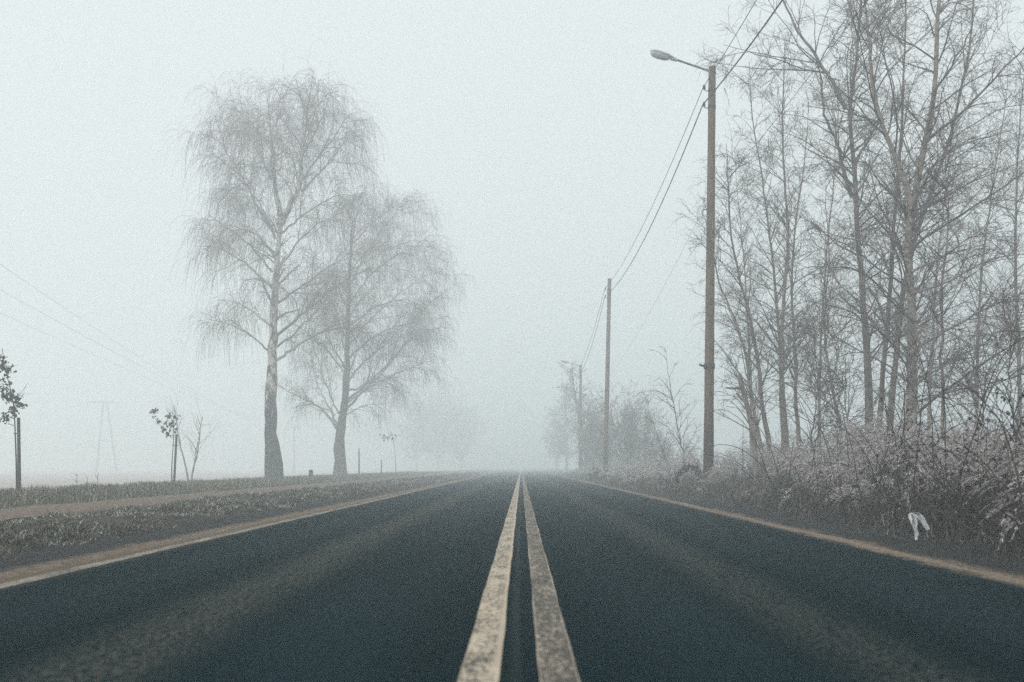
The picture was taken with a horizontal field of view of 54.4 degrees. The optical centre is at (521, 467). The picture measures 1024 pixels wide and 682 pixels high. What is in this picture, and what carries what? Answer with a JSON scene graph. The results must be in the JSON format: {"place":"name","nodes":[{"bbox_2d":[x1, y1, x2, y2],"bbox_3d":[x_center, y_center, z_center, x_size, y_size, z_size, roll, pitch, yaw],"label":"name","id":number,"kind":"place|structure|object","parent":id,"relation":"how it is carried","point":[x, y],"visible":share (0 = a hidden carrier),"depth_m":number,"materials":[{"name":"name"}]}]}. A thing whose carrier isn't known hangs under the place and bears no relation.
{"place":"outdoors","nodes":[
{"label":"outdoors","id":0,"kind":"place"},
{"bbox_2d":[0,471,447,508],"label":"bank grass","id":1,"kind":"structure","parent":0,"point":[68,493],"depth_m":24.98,"materials":[{"name":"grey plant"}]},
{"bbox_2d":[0,472,481,559],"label":"verge grass","id":2,"kind":"structure","parent":0,"point":[44,526],"depth_m":13.06,"materials":[{"name":"grey plant"}]},
{"bbox_2d":[0,469,496,520],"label":"path","id":3,"kind":"structure","parent":0,"point":[32,510],"depth_m":17.82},
{"bbox_2d":[0,469,509,578],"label":"shoulder","id":4,"kind":"object","parent":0,"point":[26,561],"visible":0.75,"depth_m":8.74},
{"bbox_2d":[0,468,1021,554],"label":"ground","id":5,"kind":"structure","parent":0,"point":[53,478],"depth_m":32.82,"materials":[{"name":"soil"}]},
{"bbox_2d":[0,348,27,489],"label":"sapling","id":6,"kind":"object","parent":5,"relation":"on","point":[10,394],"visible":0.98,"depth_m":21.39,"materials":[{"name":"grey plant"}]},
{"bbox_2d":[13,417,20,492],"bbox_3d":[-10.815,-0.179,21.353,0.201,1.766,0.074,0,0,13],"label":"tree stake","id":7,"kind":"object","parent":5,"relation":"on","point":[18,433],"visible":0.77,"depth_m":21.31,"materials":[{"name":"brown wood"}]},
{"bbox_2d":[86,401,118,472],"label":"power pylon","id":8,"kind":"object","parent":5,"relation":"on","point":[98,449],"visible":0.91,"depth_m":189.83,"materials":[{"name":"metal"}]},
{"bbox_2d":[149,408,180,483],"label":"sapling","id":9,"kind":"object","parent":5,"relation":"on","point":[172,423],"visible":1,"depth_m":30.98,"materials":[{"name":"plant"}]},
{"bbox_2d":[172,434,177,484],"bbox_3d":[-10.780,-0.160,30.944,0.198,1.710,0.089,0,0,14],"label":"tree stake","id":10,"kind":"object","parent":5,"relation":"on","point":[175,457],"visible":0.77,"depth_m":30.91,"materials":[{"name":"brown wood"}]},
{"bbox_2d":[158,390,226,480],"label":"bare sapling","id":11,"kind":"object","parent":5,"relation":"on","point":[190,441],"visible":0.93,"depth_m":43.97,"materials":[{"name":"grey plant"}]},
{"bbox_2d":[160,40,405,478],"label":"birch tree","id":12,"kind":"object","parent":5,"relation":"on","point":[273,465],"visible":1,"depth_m":45.67,"materials":[{"name":"grey plant"}]},
{"bbox_2d":[288,426,299,471],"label":"power pylon","id":13,"kind":"object","parent":5,"relation":"on","point":[293,427],"visible":0.92,"depth_m":214.79,"materials":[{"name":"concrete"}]},
{"bbox_2d":[0,264,281,430],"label":"overhead cable","id":14,"kind":"object","parent":13,"relation":"attached to","point":[104,334],"visible":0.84,"depth_m":56.93,"materials":[{"name":"grey plastic"}]},
{"bbox_2d":[1,313,281,427],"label":"overhead cable","id":15,"kind":"object","parent":13,"relation":"attached to","point":[106,360],"visible":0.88,"depth_m":70.58,"materials":[{"name":"grey plastic"}]},
{"bbox_2d":[3,291,289,430],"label":"overhead cable","id":16,"kind":"object","parent":13,"relation":"attached to","point":[109,349],"visible":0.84,"depth_m":66.79,"materials":[{"name":"grey plastic"}]},
{"bbox_2d":[358,449,359,474],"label":"fence post","id":17,"kind":"object","parent":5,"relation":"on","point":[359,461],"visible":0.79,"depth_m":65.97,"materials":[{"name":"grey wood"}]},
{"bbox_2d":[248,172,473,475],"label":"birch tree","id":18,"kind":"object","parent":5,"relation":"on","point":[340,466],"visible":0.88,"depth_m":61.51,"materials":[{"name":"grey plant"}]},
{"bbox_2d":[379,432,396,472],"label":"sapling","id":19,"kind":"object","parent":5,"relation":"on","point":[383,437],"visible":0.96,"depth_m":73.99,"materials":[{"name":"grey plant"}]},
{"bbox_2d":[388,393,454,471],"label":"bare tree","id":20,"kind":"object","parent":5,"relation":"on","point":[415,435],"visible":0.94,"depth_m":204.85,"materials":[{"name":"grey plant"}]},
{"bbox_2d":[392,380,473,470],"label":"bare tree","id":21,"kind":"object","parent":5,"relation":"on","point":[439,416],"visible":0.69,"depth_m":219.33,"materials":[{"name":"grey plant"}]},
{"bbox_2d":[425,398,492,469],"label":"bare tree","id":22,"kind":"object","parent":5,"relation":"on","point":[462,439],"visible":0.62,"depth_m":234.01,"materials":[{"name":"grey plant"}]},
{"bbox_2d":[540,404,571,469],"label":"bare tree","id":23,"kind":"object","parent":5,"relation":"on","point":[556,456],"visible":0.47,"depth_m":169.64,"materials":[{"name":"grey plant"}]},
{"bbox_2d":[539,386,578,470],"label":"bare tree","id":24,"kind":"object","parent":5,"relation":"on","point":[563,436],"visible":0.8,"depth_m":134.64,"materials":[{"name":"grey plant"}]},
{"bbox_2d":[561,360,581,470],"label":"lamp pole","id":25,"kind":"object","parent":5,"relation":"on","point":[580,411],"visible":0.92,"depth_m":78.91,"materials":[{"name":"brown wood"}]},
{"bbox_2d":[556,362,614,470],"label":"bare tree","id":26,"kind":"object","parent":5,"relation":"on","point":[576,401],"visible":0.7,"depth_m":81.91,"materials":[{"name":"grey plant"}]},
{"bbox_2d":[570,391,610,470],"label":"bush","id":27,"kind":"object","parent":5,"relation":"on","point":[586,460],"visible":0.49,"depth_m":81.61,"materials":[{"name":"grey plant"}]},
{"bbox_2d":[586,467,609,480],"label":"shrub","id":28,"kind":"object","parent":5,"relation":"on","point":[593,476],"visible":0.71,"depth_m":46.87,"materials":[{"name":"grey plant"}]},
{"bbox_2d":[577,376,626,469],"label":"bush","id":29,"kind":"object","parent":5,"relation":"on","point":[598,447],"visible":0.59,"depth_m":71.88,"materials":[{"name":"grey plant"}]},
{"bbox_2d":[603,278,610,472],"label":"utility pole","id":30,"kind":"object","parent":5,"relation":"on","point":[606,415],"visible":0.92,"depth_m":51.91,"materials":[{"name":"brown wood"}]},
{"bbox_2d":[578,297,604,375],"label":"overhead cable","id":31,"kind":"object","parent":30,"relation":"attached to","point":[594,335],"visible":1,"depth_m":59.27,"materials":[{"name":"grey plastic"}]},
{"bbox_2d":[582,289,604,361],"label":"overhead cable","id":32,"kind":"object","parent":30,"relation":"attached to","point":[595,323],"visible":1,"depth_m":59.30,"materials":[{"name":"grey plastic"}]},
{"bbox_2d":[589,382,658,472],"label":"bush","id":33,"kind":"object","parent":5,"relation":"on","point":[629,423],"visible":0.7,"depth_m":63.71,"materials":[{"name":"grey plant"}]},
{"bbox_2d":[610,460,638,470],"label":"frosted weed","id":34,"kind":"object","parent":5,"relation":"on","point":[613,465],"visible":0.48,"depth_m":51.12,"materials":[{"name":"grey plant"}]},
{"bbox_2d":[620,398,674,471],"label":"bush","id":35,"kind":"object","parent":5,"relation":"on","point":[646,427],"visible":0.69,"depth_m":61.90,"materials":[{"name":"grey plant"}]},
{"bbox_2d":[634,392,678,473],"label":"bare tree","id":36,"kind":"object","parent":5,"relation":"on","point":[657,434],"visible":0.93,"depth_m":36.08,"materials":[{"name":"grey plant"}]},
{"bbox_2d":[643,428,678,474],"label":"bush","id":37,"kind":"object","parent":5,"relation":"on","point":[665,451],"visible":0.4,"depth_m":57.85,"materials":[{"name":"grey plant"}]},
{"bbox_2d":[632,345,703,481],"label":"bare tree","id":38,"kind":"object","parent":5,"relation":"on","point":[679,412],"visible":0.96,"depth_m":33.04,"materials":[{"name":"grey plant"}]},
{"bbox_2d":[650,48,715,488],"bbox_3d":[3.992,-4.694,24.529,1.670,11.139,0.282,0,0,-6],"label":"lamp pole","id":39,"kind":"object","parent":5,"relation":"on","point":[709,368],"visible":0.91,"depth_m":24.51,"materials":[{"name":"brown wood"}]},
{"bbox_2d":[604,105,702,296],"bbox_3d":[4.422,-8.569,38.300,0.030,0.800,27.403,0,0,0],"label":"overhead cable","id":40,"kind":"object","parent":39,"relation":"attached to","point":[665,193],"visible":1,"depth_m":30.33,"materials":[{"name":"grey plastic"}]},
{"bbox_2d":[606,212,701,379],"bbox_3d":[4.439,-5.430,38.300,0.005,1.877,27.401,0,0,0],"label":"overhead cable","id":41,"kind":"object","parent":39,"relation":"attached to","point":[666,281],"visible":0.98,"depth_m":30.01,"materials":[{"name":"grey plastic"}]},
{"bbox_2d":[606,88,702,286],"bbox_3d":[4.430,-9.089,38.300,0.018,0.590,27.402,0,0,0],"label":"overhead cable","id":42,"kind":"object","parent":39,"relation":"attached to","point":[666,174],"visible":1,"depth_m":30.15,"materials":[{"name":"grey plastic"}]},
{"bbox_2d":[703,0,756,86],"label":"overhead cable","id":43,"kind":"object","parent":39,"relation":"attached to","point":[731,42],"visible":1,"depth_m":21.34,"materials":[{"name":"grey plastic"}]},
{"bbox_2d":[702,0,782,104],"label":"overhead cable","id":44,"kind":"object","parent":39,"relation":"attached to","point":[745,50],"visible":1,"depth_m":20.17,"materials":[{"name":"grey plastic"}]},
{"bbox_2d":[705,1,866,206],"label":"overhead cable","id":45,"kind":"object","parent":39,"relation":"attached to","point":[794,95],"visible":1,"depth_m":16.72,"materials":[{"name":"grey plastic"}]},
{"bbox_2d":[671,463,702,484],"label":"withered plant","id":46,"kind":"object","parent":5,"relation":"on","point":[682,470],"visible":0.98,"depth_m":25.49,"materials":[{"name":"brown plant"}]},
{"bbox_2d":[704,463,735,485],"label":"frosted weed","id":47,"kind":"object","parent":5,"relation":"on","point":[716,470],"visible":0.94,"depth_m":24.17,"materials":[{"name":"grey plant"}]},
{"bbox_2d":[667,196,818,485],"bbox_3d":[5.241,-2.920,24.283,3.595,7.387,3.118,0,0,0],"label":"bare tree","id":48,"kind":"object","parent":5,"relation":"on","point":[755,416],"visible":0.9,"depth_m":24.00,"materials":[{"name":"grey plant"}]},
{"bbox_2d":[725,374,760,488],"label":"dead tree","id":49,"kind":"object","parent":5,"relation":"on","point":[756,471],"visible":0.84,"depth_m":21.95,"materials":[{"name":"grey wood"}]},
{"bbox_2d":[678,121,809,485],"bbox_3d":[5.502,-3.899,24.860,3.228,9.347,3.028,0,0,0],"label":"bare tree","id":50,"kind":"object","parent":5,"relation":"on","point":[763,413],"visible":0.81,"depth_m":25.02,"materials":[{"name":"grey plant"}]},
{"bbox_2d":[690,122,801,479],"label":"bare tree","id":51,"kind":"object","parent":5,"relation":"on","point":[746,289],"visible":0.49,"depth_m":33.88,"materials":[{"name":"grey plant"}]},
{"bbox_2d":[699,49,844,476],"bbox_3d":[7.135,-5.630,28.796,4.201,12.731,3.262,0,0,0],"label":"bare tree","id":52,"kind":"object","parent":5,"relation":"on","point":[772,258],"visible":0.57,"depth_m":28.50,"materials":[{"name":"grey plant"}]},
{"bbox_2d":[698,26,849,484],"bbox_3d":[6.859,-5.535,26.491,4.091,12.493,3.446,0,0,0],"label":"bare tree","id":53,"kind":"object","parent":5,"relation":"on","point":[784,288],"visible":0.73,"depth_m":26.89,"materials":[{"name":"grey plant"}]},
{"bbox_2d":[746,430,810,488],"bbox_3d":[4.921,-0.064,19.241,1.366,1.285,1.584,0,0,30],"label":"frosted weed","id":54,"kind":"object","parent":5,"relation":"on","point":[778,453],"visible":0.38,"depth_m":19.35,"materials":[{"name":"grey plant"}]},
{"bbox_2d":[717,72,855,473],"bbox_3d":[7.477,-5.135,28.119,4.207,11.688,3.086,0,0,-43],"label":"bare tree","id":55,"kind":"object","parent":5,"relation":"on","point":[791,294],"visible":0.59,"depth_m":27.97,"materials":[{"name":"grey plant"}]},
{"bbox_2d":[755,443,825,493],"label":"frosted weed","id":56,"kind":"object","parent":5,"relation":"on","point":[799,454],"visible":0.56,"depth_m":16.10,"materials":[{"name":"grey plant"}]},
{"bbox_2d":[569,332,1023,554],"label":"undergrowth","id":57,"kind":"object","parent":5,"relation":"on","point":[850,462],"visible":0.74,"depth_m":11.14,"materials":[{"name":"grey plant"}]},
{"bbox_2d":[737,289,885,484],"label":"sapling","id":58,"kind":"object","parent":5,"relation":"on","point":[816,379],"visible":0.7,"depth_m":18.50,"materials":[{"name":"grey plant"}]},
{"bbox_2d":[690,0,945,437],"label":"bare tree","id":59,"kind":"object","parent":5,"relation":"on","point":[868,375],"visible":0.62,"depth_m":22.93,"materials":[{"name":"grey plant"}]},
{"bbox_2d":[756,67,892,475],"bbox_3d":[10.285,-6.170,32.656,4.367,13.661,4.212,0,0,33],"label":"bare tree","id":60,"kind":"object","parent":5,"relation":"on","point":[829,222],"visible":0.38,"depth_m":32.90,"materials":[{"name":"grey plant"}]},
{"bbox_2d":[765,160,886,469],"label":"bare tree","id":61,"kind":"object","parent":5,"relation":"on","point":[826,302],"visible":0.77,"depth_m":20.03,"materials":[{"name":"grey plant"}]},
{"bbox_2d":[796,418,893,485],"bbox_3d":[5.383,-0.109,16.177,1.698,1.390,1.649,0,0,0],"label":"frosted weed","id":62,"kind":"object","parent":5,"relation":"on","point":[835,440],"visible":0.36,"depth_m":16.03,"materials":[{"name":"grey plant"}]},
{"bbox_2d":[776,284,924,484],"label":"sapling","id":63,"kind":"object","parent":5,"relation":"on","point":[832,371],"visible":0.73,"depth_m":16.95,"materials":[{"name":"grey plant"}]},
{"bbox_2d":[840,412,923,485],"bbox_3d":[4.996,-0.084,13.591,1.229,1.374,1.505,0,0,16],"label":"frosted weed","id":64,"kind":"object","parent":5,"relation":"on","point":[857,434],"visible":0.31,"depth_m":13.53,"materials":[{"name":"grey plant"}]},
{"bbox_2d":[839,466,941,521],"bbox_3d":[4.042,0.291,10.893,1.103,0.622,1.348,0,0,0],"label":"bramble bush","id":65,"kind":"object","parent":5,"relation":"on","point":[864,501],"visible":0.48,"depth_m":11.04,"materials":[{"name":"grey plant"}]},
{"bbox_2d":[814,298,978,476],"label":"sapling","id":66,"kind":"object","parent":5,"relation":"on","point":[911,371],"visible":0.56,"depth_m":15.91,"materials":[{"name":"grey plant"}]},
{"bbox_2d":[814,0,986,444],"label":"bare tree","id":67,"kind":"object","parent":5,"relation":"on","point":[882,372],"visible":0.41,"depth_m":21.42,"materials":[{"name":"grey plant"}]},
{"bbox_2d":[782,0,1023,475],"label":"birch tree","id":68,"kind":"object","parent":5,"relation":"on","point":[912,199],"visible":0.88,"depth_m":19.03,"materials":[{"name":"grey plant"}]},
{"bbox_2d":[858,421,963,506],"bbox_3d":[4.627,0.009,11.963,1.470,1.172,1.421,0,0,31],"label":"frosted weed","id":69,"kind":"object","parent":5,"relation":"on","point":[894,447],"visible":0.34,"depth_m":11.98,"materials":[{"name":"grey plant"}]},
{"bbox_2d":[823,0,1023,483],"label":"bare tree","id":70,"kind":"object","parent":5,"relation":"on","point":[903,288],"visible":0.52,"depth_m":21.88,"materials":[{"name":"grey plant"}]},
{"bbox_2d":[849,80,1013,454],"bbox_3d":[6.055,-2.401,14.493,2.177,6.333,1.760,0,0,-10],"label":"bare tree","id":71,"kind":"object","parent":5,"relation":"on","point":[945,187],"visible":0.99,"depth_m":14.39,"materials":[{"name":"grey plant"}]},
{"bbox_2d":[870,38,1004,474],"bbox_3d":[14.987,-7.558,35.819,4.867,16.410,4.220,0,0,0],"label":"bare tree","id":72,"kind":"object","parent":5,"relation":"on","point":[934,340],"visible":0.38,"depth_m":35.91,"materials":[{"name":"grey plant"}]},
{"bbox_2d":[859,417,1023,534],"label":"bramble bush","id":73,"kind":"object","parent":5,"relation":"on","point":[950,495],"visible":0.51,"depth_m":8.59,"materials":[{"name":"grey plant"}]},
{"bbox_2d":[908,512,929,539],"bbox_3d":[3.235,0.481,8.095,0.166,0.232,0.071,0,0,18],"label":"plastic rag","id":74,"kind":"object","parent":73,"relation":"hanging from","point":[913,516],"visible":1,"depth_m":8.10,"materials":[{"name":"white plastic"}]},
{"bbox_2d":[869,342,1023,529],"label":"bramble bush","id":75,"kind":"object","parent":5,"relation":"on","point":[906,451],"visible":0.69,"depth_m":8.56,"materials":[{"name":"grey plant"}]},
{"bbox_2d":[878,426,1023,524],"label":"frosted weed","id":76,"kind":"object","parent":5,"relation":"on","point":[983,442],"visible":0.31,"depth_m":9.72,"materials":[{"name":"grey plant"}]},
{"bbox_2d":[890,409,1020,495],"bbox_3d":[5.025,-0.037,11.434,1.487,1.249,1.332,0,0,23],"label":"frosted weed","id":77,"kind":"object","parent":5,"relation":"on","point":[922,436],"visible":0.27,"depth_m":11.32,"materials":[{"name":"grey plant"}]},
{"bbox_2d":[892,266,1023,485],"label":"sapling","id":78,"kind":"object","parent":5,"relation":"on","point":[968,373],"visible":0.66,"depth_m":14.11,"materials":[{"name":"grey plant"}]},
{"bbox_2d":[917,38,1023,434],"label":"bare tree","id":79,"kind":"object","parent":5,"relation":"on","point":[981,275],"visible":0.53,"depth_m":30.96,"materials":[{"name":"grey plant"}]},
{"bbox_2d":[919,21,1023,441],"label":"bare tree","id":80,"kind":"object","parent":5,"relation":"on","point":[1018,357],"visible":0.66,"depth_m":26.91,"materials":[{"name":"grey plant"}]},
{"bbox_2d":[933,272,1023,486],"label":"sapling","id":81,"kind":"object","parent":5,"relation":"on","point":[1012,331],"visible":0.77,"depth_m":12.91,"materials":[{"name":"grey plant"}]},
{"bbox_2d":[944,472,1023,551],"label":"bramble bush","id":82,"kind":"object","parent":5,"relation":"on","point":[1021,510],"visible":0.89,"depth_m":7.30,"materials":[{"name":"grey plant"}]},
{"bbox_2d":[0,469,1023,681],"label":"road","id":83,"kind":"structure","parent":0,"point":[647,589],"depth_m":4.65,"materials":[{"name":"grey asphalt"}]},
{"bbox_2d":[0,470,506,588],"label":"road marking","id":84,"kind":"object","parent":83,"relation":"on","point":[29,579],"visible":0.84,"depth_m":7.32,"materials":[{"name":"paint"}]},
{"bbox_2d":[457,470,520,681],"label":"road marking","id":85,"kind":"object","parent":83,"relation":"on","point":[482,660],"visible":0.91,"depth_m":4.10,"materials":[{"name":"beige paint"}]},
{"bbox_2d":[521,469,579,681],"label":"road marking","id":86,"kind":"object","parent":83,"relation":"on","point":[555,660],"visible":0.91,"depth_m":4.10,"materials":[{"name":"beige paint"}]},
{"bbox_2d":[0,0,1023,469],"label":"sky","id":87,"kind":"structure","parent":0,"point":[549,132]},
{"bbox_2d":[696,473,724,487],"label":"frosted weed","id":88,"kind":"object","parent":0,"point":[716,479],"visible":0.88,"depth_m":24.05,"materials":[{"name":"grey plant"}]},
{"bbox_2d":[532,469,1023,579],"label":"shoulder","id":89,"kind":"object","parent":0,"point":[959,555],"visible":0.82,"depth_m":8.98},
{"bbox_2d":[566,471,1023,563],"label":"dead grass","id":90,"kind":"structure","parent":0,"point":[723,489],"depth_m":14.77,"materials":[{"name":"grey plant"}]},
{"bbox_2d":[794,463,873,508],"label":"frosted weed","id":91,"kind":"object","parent":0,"point":[833,483],"visible":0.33,"depth_m":13.54,"materials":[{"name":"grey plant"}]},
{"bbox_2d":[820,472,930,521],"bbox_3d":[4.072,0.344,11.467,1.006,0.568,0.991,0,0,-16],"label":"frosted weed","id":92,"kind":"object","parent":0,"point":[867,489],"visible":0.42,"depth_m":11.42,"materials":[{"name":"grey plant"}]},
{"bbox_2d":[891,465,1003,514],"bbox_3d":[4.155,0.285,9.745,1.199,0.621,1.077,0,0,20],"label":"bramble bush","id":93,"kind":"object","parent":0,"point":[912,505],"visible":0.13,"depth_m":9.80,"materials":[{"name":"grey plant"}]}
]}

